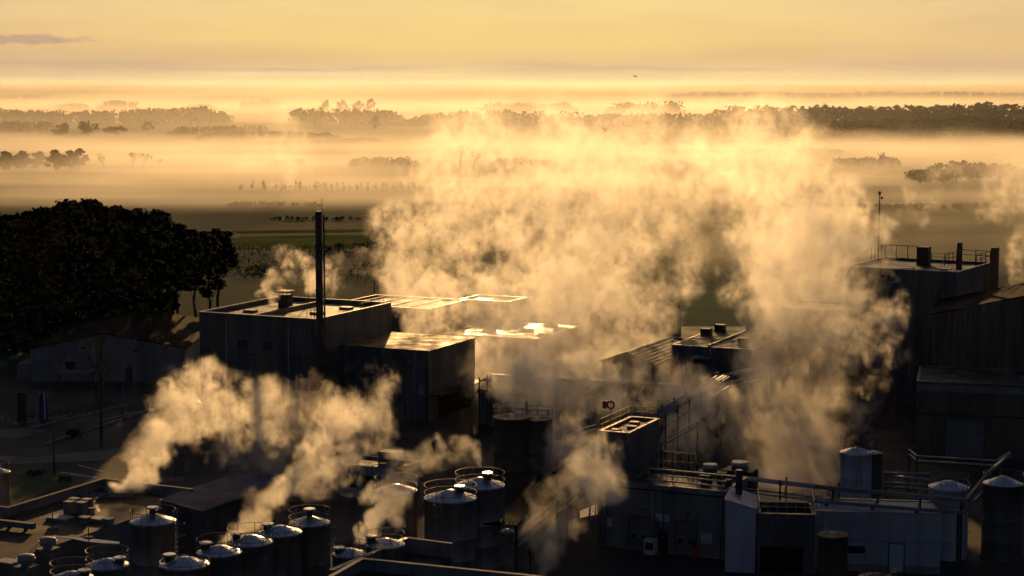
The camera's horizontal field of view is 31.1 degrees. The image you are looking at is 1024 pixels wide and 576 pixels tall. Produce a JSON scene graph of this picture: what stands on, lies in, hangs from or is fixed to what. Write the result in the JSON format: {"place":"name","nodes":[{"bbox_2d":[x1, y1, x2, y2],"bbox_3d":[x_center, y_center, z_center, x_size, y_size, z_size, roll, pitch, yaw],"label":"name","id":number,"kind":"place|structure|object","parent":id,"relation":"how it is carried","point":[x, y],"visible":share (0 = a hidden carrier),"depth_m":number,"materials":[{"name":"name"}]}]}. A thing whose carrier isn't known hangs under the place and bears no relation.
{"place":"outdoors","nodes":[
{"label":"outdoors","id":0,"kind":"place"},
{"bbox_2d":[0,428,46,437],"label":"pavement","id":1,"kind":"structure","parent":0,"point":[13,432],"depth_m":236.23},
{"bbox_2d":[10,472,72,503],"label":"lawn","id":2,"kind":"structure","parent":0,"point":[23,486],"depth_m":205.77,"materials":[{"name":"green plant"}]},
{"bbox_2d":[0,446,143,463],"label":"pavement","id":3,"kind":"structure","parent":0,"point":[99,455],"depth_m":221.17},
{"bbox_2d":[234,229,382,232],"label":"meadow","id":4,"kind":"structure","parent":0,"point":[326,230],"depth_m":549.35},
{"bbox_2d":[231,234,394,248],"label":"meadow","id":5,"kind":"structure","parent":0,"point":[280,242],"depth_m":518.60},
{"bbox_2d":[339,455,419,499],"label":"office range","id":6,"kind":"structure","parent":0,"point":[356,477],"depth_m":199.25,"materials":[{"name":"grey"}]},
{"bbox_2d":[378,449,403,466],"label":"roof unit","id":7,"kind":"structure","parent":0,"point":[391,457],"depth_m":199.69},
{"bbox_2d":[352,294,466,334],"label":"sunlit roof hall","id":8,"kind":"structure","parent":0,"point":[425,315],"depth_m":292.97,"materials":[{"name":"metal"}]},
{"bbox_2d":[329,557,540,575],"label":"roof","id":9,"kind":"structure","parent":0,"point":[361,566],"depth_m":131.64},
{"bbox_2d":[329,537,452,573],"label":"roof upstand","id":10,"kind":"object","parent":9,"relation":"on","point":[425,551],"visible":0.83,"depth_m":145.78,"materials":[{"name":"metal"}]},
{"bbox_2d":[461,294,526,325],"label":"flat hall","id":11,"kind":"structure","parent":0,"point":[481,308],"depth_m":303.48,"materials":[{"name":"metal"}]},
{"bbox_2d":[0,83,1023,366],"bbox_3d":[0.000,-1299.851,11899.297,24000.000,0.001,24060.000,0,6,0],"label":"ground","id":12,"kind":"structure","parent":0,"point":[618,209],"depth_m":754.10,"materials":[{"name":"plant"}]},
{"bbox_2d":[0,213,48,350],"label":"pine tree","id":13,"kind":"object","parent":12,"relation":"on","point":[10,242],"visible":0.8,"depth_m":303.20,"materials":[{"name":"green plant"}]},
{"bbox_2d":[0,120,59,133],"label":"woods","id":14,"kind":"object","parent":12,"relation":"on","point":[14,126],"visible":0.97,"depth_m":1565.10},
{"bbox_2d":[0,206,77,293],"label":"pine tree","id":15,"kind":"object","parent":12,"relation":"on","point":[40,219],"visible":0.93,"depth_m":302.97,"materials":[{"name":"green plant"}]},
{"bbox_2d":[4,257,109,352],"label":"dark tree","id":16,"kind":"object","parent":12,"relation":"on","point":[67,279],"visible":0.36,"depth_m":303.08,"materials":[{"name":"green plant"}]},
{"bbox_2d":[30,203,88,257],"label":"pine tree","id":17,"kind":"object","parent":12,"relation":"on","point":[66,215],"visible":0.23,"depth_m":311.45,"materials":[{"name":"green plant"}]},
{"bbox_2d":[56,198,119,277],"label":"pine tree","id":18,"kind":"object","parent":12,"relation":"on","point":[84,209],"visible":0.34,"depth_m":309.76,"materials":[{"name":"green plant"}]},
{"bbox_2d":[61,273,163,329],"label":"dark tree","id":19,"kind":"object","parent":12,"relation":"on","point":[139,297],"visible":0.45,"depth_m":302.21,"materials":[{"name":"green plant"}]},
{"bbox_2d":[75,205,150,288],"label":"pine tree","id":20,"kind":"object","parent":12,"relation":"on","point":[116,224],"visible":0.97,"depth_m":304.46,"materials":[{"name":"green plant"}]},
{"bbox_2d":[94,100,138,111],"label":"woods","id":21,"kind":"object","parent":12,"relation":"on","point":[117,106],"visible":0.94,"depth_m":2600.06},
{"bbox_2d":[0,106,234,125],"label":"woods","id":22,"kind":"object","parent":12,"relation":"on","point":[198,115],"visible":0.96,"depth_m":1829.31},
{"bbox_2d":[0,95,269,98],"bbox_3d":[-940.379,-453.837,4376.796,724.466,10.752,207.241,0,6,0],"label":"woods","id":23,"kind":"object","parent":12,"relation":"on","point":[138,97],"visible":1,"depth_m":4340.35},
{"bbox_2d":[126,209,174,289],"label":"pine tree","id":24,"kind":"object","parent":12,"relation":"on","point":[145,221],"visible":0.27,"depth_m":316.71,"materials":[{"name":"green plant"}]},
{"bbox_2d":[127,287,180,312],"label":"dark tree","id":25,"kind":"object","parent":12,"relation":"on","point":[168,298],"visible":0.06,"depth_m":306.73,"materials":[{"name":"green plant"}]},
{"bbox_2d":[132,218,180,291],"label":"pine tree","id":26,"kind":"object","parent":12,"relation":"on","point":[160,231],"visible":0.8,"depth_m":312.93,"materials":[{"name":"green plant"}]},
{"bbox_2d":[145,223,205,313],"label":"pine tree","id":27,"kind":"object","parent":12,"relation":"on","point":[178,233],"visible":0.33,"depth_m":314.92,"materials":[{"name":"green plant"}]},
{"bbox_2d":[173,229,218,316],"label":"pine tree","id":28,"kind":"object","parent":12,"relation":"on","point":[192,284],"visible":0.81,"depth_m":310.42,"materials":[{"name":"green plant"}]},
{"bbox_2d":[173,230,231,309],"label":"pine tree","id":29,"kind":"object","parent":12,"relation":"on","point":[209,238],"visible":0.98,"depth_m":310.12,"materials":[{"name":"green plant"}]},
{"bbox_2d":[199,228,238,307],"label":"pine tree","id":30,"kind":"object","parent":12,"relation":"on","point":[229,251],"visible":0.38,"depth_m":316.53,"materials":[{"name":"green plant"}]},
{"bbox_2d":[166,124,272,134],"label":"woods","id":31,"kind":"object","parent":12,"relation":"on","point":[194,131],"visible":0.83,"depth_m":1515.80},
{"bbox_2d":[194,130,343,140],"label":"woods","id":32,"kind":"object","parent":12,"relation":"on","point":[277,135],"visible":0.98,"depth_m":1384.65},
{"bbox_2d":[211,263,344,274],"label":"hedge row","id":33,"kind":"object","parent":12,"relation":"on","point":[297,267],"visible":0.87,"depth_m":431.83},
{"bbox_2d":[264,137,387,143],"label":"woods","id":34,"kind":"object","parent":12,"relation":"on","point":[335,141],"visible":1,"depth_m":1305.17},
{"bbox_2d":[239,180,414,192],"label":"young treeline","id":35,"kind":"object","parent":12,"relation":"on","point":[314,188],"visible":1,"depth_m":748.92,"materials":[{"name":"green plant"}]},
{"bbox_2d":[232,247,451,283],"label":"vineyard rows","id":36,"kind":"object","parent":12,"relation":"on","point":[329,276],"visible":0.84,"depth_m":441.69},
{"bbox_2d":[284,108,406,125],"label":"woods","id":37,"kind":"object","parent":12,"relation":"on","point":[353,117],"visible":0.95,"depth_m":1806.71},
{"bbox_2d":[348,156,420,167],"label":"woods","id":38,"kind":"object","parent":12,"relation":"on","point":[378,162],"visible":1,"depth_m":954.41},
{"bbox_2d":[322,240,513,252],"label":"hedge row","id":39,"kind":"object","parent":12,"relation":"on","point":[432,247],"visible":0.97,"depth_m":486.49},
{"bbox_2d":[485,157,561,167],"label":"woods","id":40,"kind":"object","parent":12,"relation":"on","point":[533,163],"visible":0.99,"depth_m":947.20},
{"bbox_2d":[478,101,579,111],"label":"woods","id":41,"kind":"object","parent":12,"relation":"on","point":[516,106],"visible":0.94,"depth_m":2605.14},
{"bbox_2d":[396,108,683,126],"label":"woods","id":42,"kind":"object","parent":12,"relation":"on","point":[505,117],"visible":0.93,"depth_m":1773.06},
{"bbox_2d":[601,101,688,115],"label":"woods","id":43,"kind":"object","parent":12,"relation":"on","point":[630,107],"visible":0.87,"depth_m":2306.05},
{"bbox_2d":[645,112,713,130],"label":"woods","id":44,"kind":"object","parent":12,"relation":"on","point":[672,122],"visible":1,"depth_m":1661.79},
{"bbox_2d":[780,132,879,142],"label":"woods","id":45,"kind":"object","parent":12,"relation":"on","point":[800,137],"visible":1,"depth_m":1337.35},
{"bbox_2d":[657,91,1023,98],"bbox_3d":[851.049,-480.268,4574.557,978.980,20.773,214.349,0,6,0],"label":"woods","id":46,"kind":"object","parent":12,"relation":"on","point":[764,94],"visible":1,"depth_m":4530.52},
{"bbox_2d":[690,100,1023,128],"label":"woods","id":47,"kind":"object","parent":12,"relation":"on","point":[881,113],"visible":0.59,"depth_m":1728.84,"materials":[{"name":"plant"}]},
{"bbox_2d":[833,156,901,166],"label":"woods","id":48,"kind":"object","parent":12,"relation":"on","point":[854,161],"visible":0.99,"depth_m":962.98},
{"bbox_2d":[712,115,1023,133],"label":"woods","id":49,"kind":"object","parent":12,"relation":"on","point":[770,123],"visible":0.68,"depth_m":1580.11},
{"bbox_2d":[730,124,1023,139],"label":"woods","id":50,"kind":"object","parent":12,"relation":"on","point":[966,132],"visible":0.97,"depth_m":1415.70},
{"bbox_2d":[759,202,1023,209],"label":"hedge row","id":51,"kind":"object","parent":12,"relation":"on","point":[988,205],"visible":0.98,"depth_m":644.98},
{"bbox_2d":[869,167,1023,176],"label":"woods","id":52,"kind":"object","parent":12,"relation":"on","point":[894,171],"visible":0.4,"depth_m":864.65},
{"bbox_2d":[0,326,1023,575],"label":"yard","id":53,"kind":"structure","parent":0,"point":[796,442],"depth_m":224.20,"materials":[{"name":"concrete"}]},
{"bbox_2d":[0,459,10,506],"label":"storage tank","id":54,"kind":"object","parent":53,"relation":"on","point":[5,496],"visible":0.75,"depth_m":174.26,"materials":[{"name":"silver metal"}]},
{"bbox_2d":[49,556,93,575],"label":"storage tank","id":55,"kind":"object","parent":53,"relation":"on","point":[82,572],"visible":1,"depth_m":133.71,"materials":[{"name":"silver metal"}]},
{"bbox_2d":[71,330,119,447],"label":"bare tree","id":56,"kind":"object","parent":53,"relation":"on","point":[101,354],"visible":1,"depth_m":225.89,"materials":[{"name":"brown plant"}]},
{"bbox_2d":[0,476,193,575],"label":"flat roof building","id":57,"kind":"structure","parent":53,"relation":"on","point":[117,499],"depth_m":167.64,"materials":[{"name":"grey concrete"}]},
{"bbox_2d":[13,553,39,571],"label":"roof ventilator","id":58,"kind":"object","parent":57,"relation":"on","point":[26,561],"visible":1,"depth_m":150.52,"materials":[{"name":"metal"}]},
{"bbox_2d":[85,544,129,575],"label":"storage tank","id":59,"kind":"object","parent":53,"relation":"on","point":[118,565],"visible":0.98,"depth_m":136.72,"materials":[{"name":"silver metal"}]},
{"bbox_2d":[17,310,199,380],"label":"gable shed","id":60,"kind":"structure","parent":53,"relation":"on","point":[159,346],"depth_m":276.16,"materials":[{"name":"black"}]},
{"bbox_2d":[129,504,184,575],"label":"storage tank","id":61,"kind":"object","parent":53,"relation":"on","point":[153,534],"visible":0.82,"depth_m":149.92,"materials":[{"name":"silver metal"}]},
{"bbox_2d":[159,552,210,575],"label":"storage tank","id":62,"kind":"object","parent":53,"relation":"on","point":[183,565],"visible":1,"depth_m":136.82,"materials":[{"name":"silver metal"}]},
{"bbox_2d":[196,532,241,575],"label":"storage tank","id":63,"kind":"object","parent":53,"relation":"on","point":[225,560],"visible":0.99,"depth_m":140.20,"materials":[{"name":"silver metal"}]},
{"bbox_2d":[160,472,279,556],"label":"ribbed roof shed","id":64,"kind":"structure","parent":53,"relation":"on","point":[222,504],"depth_m":176.30,"materials":[{"name":"metal"}]},
{"bbox_2d":[227,522,273,575],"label":"storage tank","id":65,"kind":"object","parent":53,"relation":"on","point":[257,556],"visible":0.95,"depth_m":143.24,"materials":[{"name":"silver metal"}]},
{"bbox_2d":[257,522,302,575],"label":"storage tank","id":66,"kind":"object","parent":53,"relation":"on","point":[287,548],"visible":0.83,"depth_m":146.29,"materials":[{"name":"silver metal"}]},
{"bbox_2d":[198,266,391,421],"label":"factory block","id":67,"kind":"structure","parent":53,"relation":"on","point":[257,358],"depth_m":247.35,"materials":[{"name":"metal"}]},
{"bbox_2d":[244,386,268,417],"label":"roller door","id":68,"kind":"structure","parent":67,"relation":"in","point":[256,400],"depth_m":247.14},
{"bbox_2d":[288,504,335,575],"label":"storage tank","id":69,"kind":"object","parent":53,"relation":"on","point":[316,552],"visible":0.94,"depth_m":149.54,"materials":[{"name":"silver metal"}]},
{"bbox_2d":[314,198,326,427],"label":"chimney","id":70,"kind":"object","parent":53,"relation":"on","point":[320,336],"visible":1,"depth_m":238.08,"materials":[{"name":"brown metal"}]},
{"bbox_2d":[332,538,367,567],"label":"storage tank","id":71,"kind":"object","parent":53,"relation":"on","point":[341,554],"visible":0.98,"depth_m":141.69,"materials":[{"name":"silver metal"}]},
{"bbox_2d":[364,528,404,560],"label":"storage tank","id":72,"kind":"object","parent":53,"relation":"on","point":[394,550],"visible":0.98,"depth_m":144.40,"materials":[{"name":"silver metal"}]},
{"bbox_2d":[374,472,417,539],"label":"storage tank","id":73,"kind":"object","parent":53,"relation":"on","point":[396,505],"visible":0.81,"depth_m":161.13,"materials":[{"name":"silver metal"}]},
{"bbox_2d":[341,332,484,421],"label":"loading hall","id":74,"kind":"structure","parent":53,"relation":"on","point":[412,376],"depth_m":246.67,"materials":[{"name":"metal"}]},
{"bbox_2d":[367,385,391,416],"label":"dock door","id":75,"kind":"structure","parent":74,"relation":"in","point":[379,398],"depth_m":246.36,"materials":[{"name":"metal"}]},
{"bbox_2d":[423,479,476,568],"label":"storage tank","id":76,"kind":"object","parent":53,"relation":"on","point":[450,515],"visible":0.82,"depth_m":158.09,"materials":[{"name":"silver metal"}]},
{"bbox_2d":[455,467,504,570],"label":"storage tank","id":77,"kind":"object","parent":53,"relation":"on","point":[490,494],"visible":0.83,"depth_m":163.22,"materials":[{"name":"silver metal"}]},
{"bbox_2d":[500,519,513,572],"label":"storage tank","id":78,"kind":"object","parent":53,"relation":"on","point":[507,563],"visible":0.98,"depth_m":149.98,"materials":[{"name":"silver metal"}]},
{"bbox_2d":[493,403,530,506],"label":"silo","id":79,"kind":"object","parent":53,"relation":"on","point":[510,437],"visible":0.89,"depth_m":194.53,"materials":[{"name":"metal"}]},
{"bbox_2d":[442,318,589,378],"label":"skylight hall","id":80,"kind":"structure","parent":53,"relation":"on","point":[527,347],"depth_m":279.95,"materials":[{"name":"metal"}]},
{"bbox_2d":[478,375,564,448],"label":"pipe gantry","id":81,"kind":"object","parent":53,"relation":"on","point":[525,383],"visible":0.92,"depth_m":227.90,"materials":[{"name":"metal"}]},
{"bbox_2d":[483,464,591,573],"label":"covered walkway","id":82,"kind":"structure","parent":53,"relation":"on","point":[530,502],"depth_m":174.91,"materials":[{"name":"metal"}]},
{"bbox_2d":[522,405,552,505],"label":"silo","id":83,"kind":"object","parent":53,"relation":"on","point":[540,439],"visible":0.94,"depth_m":194.90,"materials":[{"name":"metal"}]},
{"bbox_2d":[552,437,598,506],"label":"pipe gantry","id":84,"kind":"object","parent":53,"relation":"on","point":[557,443],"visible":0.61,"depth_m":194.41,"materials":[{"name":"metal"}]},
{"bbox_2d":[475,374,699,437],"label":"long hall","id":85,"kind":"structure","parent":53,"relation":"on","point":[584,399],"depth_m":237.63,"materials":[{"name":"metal"}]},
{"bbox_2d":[598,400,659,542],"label":"process tower","id":86,"kind":"structure","parent":53,"relation":"on","point":[627,445],"depth_m":179.36,"materials":[{"name":"metal"}]},
{"bbox_2d":[599,337,678,383],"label":"steam shed","id":87,"kind":"structure","parent":53,"relation":"on","point":[650,362],"depth_m":249.41,"materials":[{"name":"metal"}]},
{"bbox_2d":[602,450,747,559],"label":"loading building","id":88,"kind":"structure","parent":53,"relation":"on","point":[694,509],"depth_m":175.98,"materials":[{"name":"metal"}]},
{"bbox_2d":[628,515,658,547],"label":"loading door","id":89,"kind":"structure","parent":88,"relation":"in","point":[639,527],"depth_m":176.93,"materials":[{"name":"metal"}]},
{"bbox_2d":[674,520,696,553],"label":"loading door","id":90,"kind":"structure","parent":88,"relation":"in","point":[685,532],"depth_m":175.04,"materials":[{"name":"metal"}]},
{"bbox_2d":[690,355,710,411],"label":"storage tank","id":91,"kind":"object","parent":53,"relation":"on","point":[699,369],"visible":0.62,"depth_m":250.21,"materials":[{"name":"silver metal"}]},
{"bbox_2d":[649,363,774,469],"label":"pipe gantry","id":92,"kind":"object","parent":53,"relation":"on","point":[709,384],"visible":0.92,"depth_m":223.03,"materials":[{"name":"metal"}]},
{"bbox_2d":[671,324,787,414],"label":"louvred hall","id":93,"kind":"structure","parent":53,"relation":"on","point":[723,348],"depth_m":251.63,"materials":[{"name":"metal"}]},
{"bbox_2d":[722,460,757,494],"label":"process unit","id":94,"kind":"object","parent":53,"relation":"on","point":[743,465],"visible":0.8,"depth_m":188.66,"materials":[{"name":"metal"}]},
{"bbox_2d":[724,469,760,572],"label":"pale tall shed","id":95,"kind":"structure","parent":53,"relation":"on","point":[741,533],"depth_m":168.81,"materials":[{"name":"metal"}]},
{"bbox_2d":[728,471,839,500],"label":"pipe gantry","id":96,"kind":"object","parent":53,"relation":"on","point":[782,482],"visible":0.48,"depth_m":178.27,"materials":[{"name":"metal"}]},
{"bbox_2d":[756,488,821,573],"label":"cooling unit","id":97,"kind":"object","parent":53,"relation":"on","point":[785,536],"visible":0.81,"depth_m":168.55,"materials":[{"name":"black"}]},
{"bbox_2d":[746,298,843,397],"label":"tower annex","id":98,"kind":"object","parent":53,"relation":"on","point":[813,330],"visible":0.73,"depth_m":263.73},
{"bbox_2d":[817,530,848,575],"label":"storage tank","id":99,"kind":"object","parent":53,"relation":"on","point":[832,550],"visible":1,"depth_m":161.32,"materials":[{"name":"metal"}]},
{"bbox_2d":[839,434,872,498],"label":"storage tank","id":100,"kind":"object","parent":53,"relation":"on","point":[856,467],"visible":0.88,"depth_m":191.06,"materials":[{"name":"silver metal"}]},
{"bbox_2d":[866,437,882,498],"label":"storage tank","id":101,"kind":"object","parent":53,"relation":"on","point":[876,480],"visible":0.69,"depth_m":193.17,"materials":[{"name":"silver metal"}]},
{"bbox_2d":[812,497,941,573],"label":"pale wall building","id":102,"kind":"structure","parent":53,"relation":"on","point":[904,541],"depth_m":168.97,"materials":[{"name":"metal"}]},
{"bbox_2d":[888,543,904,571],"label":"door","id":103,"kind":"structure","parent":102,"relation":"in","point":[896,551],"depth_m":168.87,"materials":[{"name":"metal"}]},
{"bbox_2d":[882,472,935,500],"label":"pipe run","id":104,"kind":"object","parent":53,"relation":"on","point":[911,478],"visible":0.77,"depth_m":186.17,"materials":[{"name":"metal"}]},
{"bbox_2d":[808,453,1010,575],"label":"pipe bridge","id":105,"kind":"structure","parent":53,"relation":"on","point":[960,512],"depth_m":170.73,"materials":[{"name":"metal"}]},
{"bbox_2d":[928,471,971,561],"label":"storage tank","id":106,"kind":"object","parent":53,"relation":"on","point":[951,488],"visible":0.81,"depth_m":172.80,"materials":[{"name":"silver metal"}]},
{"bbox_2d":[907,449,1009,499],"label":"pipe rack","id":107,"kind":"object","parent":53,"relation":"on","point":[917,456],"visible":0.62,"depth_m":196.42,"materials":[{"name":"metal"}]},
{"bbox_2d":[915,366,1023,459],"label":"brown front hall","id":108,"kind":"structure","parent":53,"relation":"on","point":[965,412],"depth_m":220.26,"materials":[{"name":"metal"}]},
{"bbox_2d":[944,419,984,457],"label":"roller door","id":109,"kind":"structure","parent":108,"relation":"in","point":[962,438],"depth_m":220.35,"materials":[{"name":"metal"}]},
{"bbox_2d":[981,468,1023,562],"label":"storage tank","id":110,"kind":"object","parent":53,"relation":"on","point":[1002,517],"visible":1,"depth_m":172.51,"materials":[{"name":"silver metal"}]},
{"bbox_2d":[0,0,1023,82],"label":"sky","id":111,"kind":"structure","parent":0,"point":[42,41],"materials":[{"name":"yellow"}]},
{"bbox_2d":[552,288,681,346],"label":"sawtooth hall","id":112,"kind":"structure","parent":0,"point":[627,318],"depth_m":312.98,"materials":[{"name":"metal"}]},
{"bbox_2d":[842,191,998,405],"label":"tall right tower","id":113,"kind":"structure","parent":0,"point":[890,303],"depth_m":257.31,"materials":[{"name":"metal"}]},
{"bbox_2d":[930,283,1023,369],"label":"brown gable hall","id":114,"kind":"structure","parent":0,"point":[983,329],"depth_m":235.76,"materials":[{"name":"black"}]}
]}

